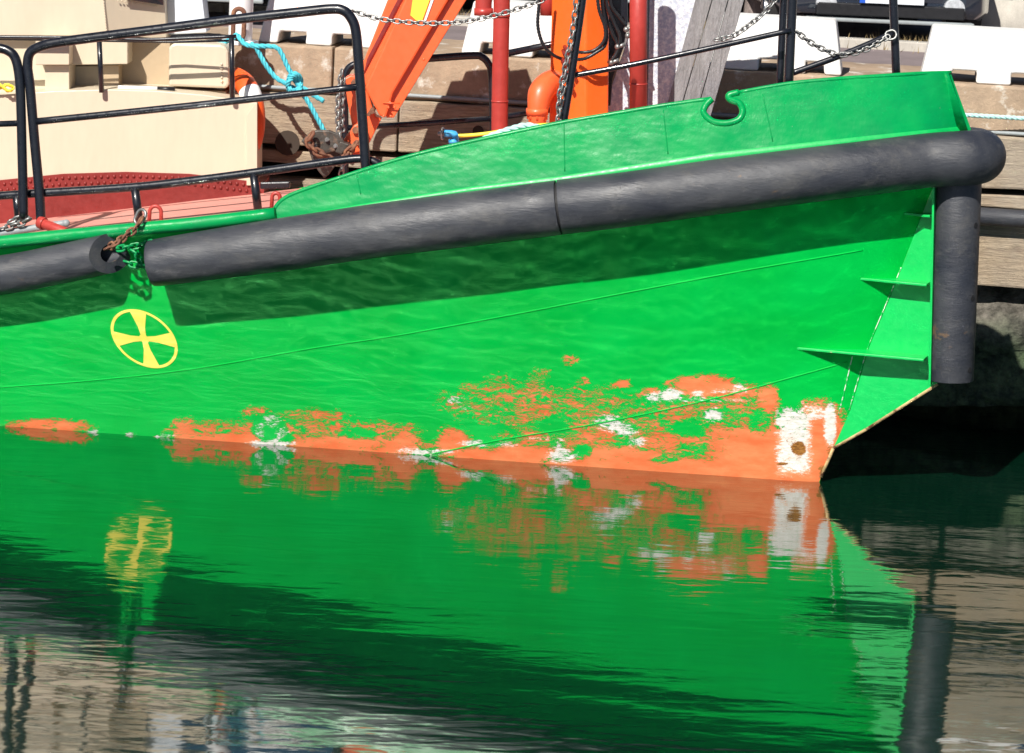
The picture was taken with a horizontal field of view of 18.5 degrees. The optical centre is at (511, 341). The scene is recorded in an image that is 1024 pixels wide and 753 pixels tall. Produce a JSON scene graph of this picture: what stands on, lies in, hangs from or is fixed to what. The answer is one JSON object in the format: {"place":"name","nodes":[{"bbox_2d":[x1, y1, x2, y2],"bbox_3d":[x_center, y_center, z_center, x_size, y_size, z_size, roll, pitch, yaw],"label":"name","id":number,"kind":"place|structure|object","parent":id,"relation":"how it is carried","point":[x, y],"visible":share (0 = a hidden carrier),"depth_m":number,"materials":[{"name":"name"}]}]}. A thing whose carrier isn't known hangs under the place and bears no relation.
{"place":"outdoors","nodes":[
{"label":"outdoors","id":0,"kind":"place"},
{"bbox_2d":[0,405,1023,752],"bbox_3d":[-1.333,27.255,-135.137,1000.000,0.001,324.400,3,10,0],"label":"water","id":1,"kind":"structure","parent":0,"point":[196,595],"depth_m":16.88,"materials":[{"name":"green liquid"}]},
{"bbox_2d":[0,0,1005,481],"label":"workboat","id":2,"kind":"object","parent":1,"relation":"on","point":[778,280],"visible":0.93,"depth_m":20.06,"materials":[{"name":"paint"}]},
{"bbox_2d":[0,83,14,91],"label":"rope","id":3,"kind":"object","parent":2,"relation":"attached to","point":[5,85],"visible":1,"depth_m":21.52,"materials":[{"name":"yellow fabric"}]},
{"bbox_2d":[218,68,264,149],"bbox_3d":[-1.926,-1.566,22.016,0.153,0.695,0.690,-3,11,-32],"label":"lifebuoy","id":4,"kind":"object","parent":2,"relation":"attached to","point":[246,84],"visible":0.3,"depth_m":21.78,"materials":[{"name":"orange plastic"}]},
{"bbox_2d":[223,32,325,129],"bbox_3d":[-1.670,-1.762,21.907,0.854,0.742,0.145,4,10,9],"label":"mooring rope","id":5,"kind":"object","parent":2,"relation":"attached to","point":[296,77],"visible":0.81,"depth_m":21.86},
{"bbox_2d":[437,123,544,143],"bbox_3d":[-0.067,-1.324,20.664,0.848,0.267,0.088,3,10,0],"label":"water hose","id":6,"kind":"object","parent":2,"relation":"attached to","point":[453,134],"visible":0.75,"depth_m":20.65,"materials":[{"name":"yellow plastic"}]},
{"bbox_2d":[482,122,538,136],"bbox_3d":[-0.029,-1.282,19.828,0.576,0.213,0.097,3,10,4],"label":"rope coil","id":7,"kind":"object","parent":2,"relation":"on","point":[519,126],"visible":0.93,"depth_m":19.78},
{"bbox_2d":[608,0,743,115],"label":"wooden posts","id":8,"kind":"object","parent":2,"relation":"on","point":[674,26],"visible":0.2,"depth_m":21.25,"materials":[{"name":"grey wood"}]},
{"bbox_2d":[208,0,941,65],"bbox_3d":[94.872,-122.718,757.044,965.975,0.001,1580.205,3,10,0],"label":"ground","id":9,"kind":"structure","parent":0,"point":[845,29],"depth_m":26.23,"materials":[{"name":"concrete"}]},
{"bbox_2d":[207,0,267,3],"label":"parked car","id":10,"kind":"object","parent":9,"relation":"on","point":[258,2],"visible":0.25,"depth_m":23.98,"materials":[{"name":"white metal"}]},
{"bbox_2d":[462,0,475,8],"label":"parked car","id":11,"kind":"object","parent":9,"relation":"on","point":[468,4],"visible":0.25,"depth_m":27.03,"materials":[{"name":"black metal"}]},
{"bbox_2d":[207,1,926,51],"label":"kerb","id":12,"kind":"structure","parent":9,"relation":"on","point":[905,45],"depth_m":24.82,"materials":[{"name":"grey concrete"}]},
{"bbox_2d":[209,1,927,52],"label":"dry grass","id":13,"kind":"structure","parent":9,"relation":"on","point":[884,48],"depth_m":25.36,"materials":[{"name":"beige plant"}]},
{"bbox_2d":[743,0,761,13],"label":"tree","id":14,"kind":"object","parent":9,"relation":"on","point":[751,6],"visible":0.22,"depth_m":27.50,"materials":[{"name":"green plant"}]},
{"bbox_2d":[726,0,988,25],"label":"parked car","id":15,"kind":"object","parent":9,"relation":"on","point":[965,12],"visible":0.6,"depth_m":25.30,"materials":[{"name":"black metal"}]},
{"bbox_2d":[942,0,1023,27],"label":"planter","id":16,"kind":"object","parent":9,"relation":"on","point":[1006,13],"visible":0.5,"depth_m":26.14,"materials":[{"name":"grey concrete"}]},
{"bbox_2d":[135,26,1023,406],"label":"quay wall","id":17,"kind":"structure","parent":0,"point":[449,90],"depth_m":22.24,"materials":[{"name":"wood"}]},
{"bbox_2d":[222,0,258,45],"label":"bollard post","id":18,"kind":"object","parent":17,"relation":"on","point":[247,5],"visible":0.35,"depth_m":22.13,"materials":[{"name":"white metal"}]},
{"bbox_2d":[231,6,246,41],"bbox_3d":[-1.905,-2.212,21.956,0.108,0.245,0.033,3,10,0],"label":"iron ring","id":19,"kind":"object","parent":18,"relation":"attached to","point":[243,28],"visible":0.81,"depth_m":21.95,"materials":[{"name":"brown metal"}]},
{"bbox_2d":[259,0,386,47],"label":"concrete barrier","id":20,"kind":"object","parent":17,"relation":"on","point":[327,30],"visible":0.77,"depth_m":22.43,"materials":[{"name":"white concrete"}]},
{"bbox_2d":[462,0,551,57],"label":"concrete barrier","id":21,"kind":"object","parent":17,"relation":"on","point":[522,33],"visible":0.38,"depth_m":22.27,"materials":[{"name":"white concrete"}]},
{"bbox_2d":[709,12,842,75],"bbox_3d":[1.843,-2.114,22.274,1.000,0.375,0.493,4,10,6],"label":"concrete barrier","id":22,"kind":"object","parent":17,"relation":"on","point":[823,31],"visible":0.48,"depth_m":22.06,"materials":[{"name":"white concrete"}]},
{"bbox_2d":[920,24,1023,84],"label":"concrete barrier","id":23,"kind":"object","parent":17,"relation":"on","point":[991,55],"visible":0.81,"depth_m":21.91,"materials":[{"name":"white concrete"}]},
{"bbox_2d":[965,113,1023,120],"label":"mooring rope","id":24,"kind":"object","parent":17,"relation":"attached to","point":[992,116],"visible":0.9,"depth_m":21.73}
]}

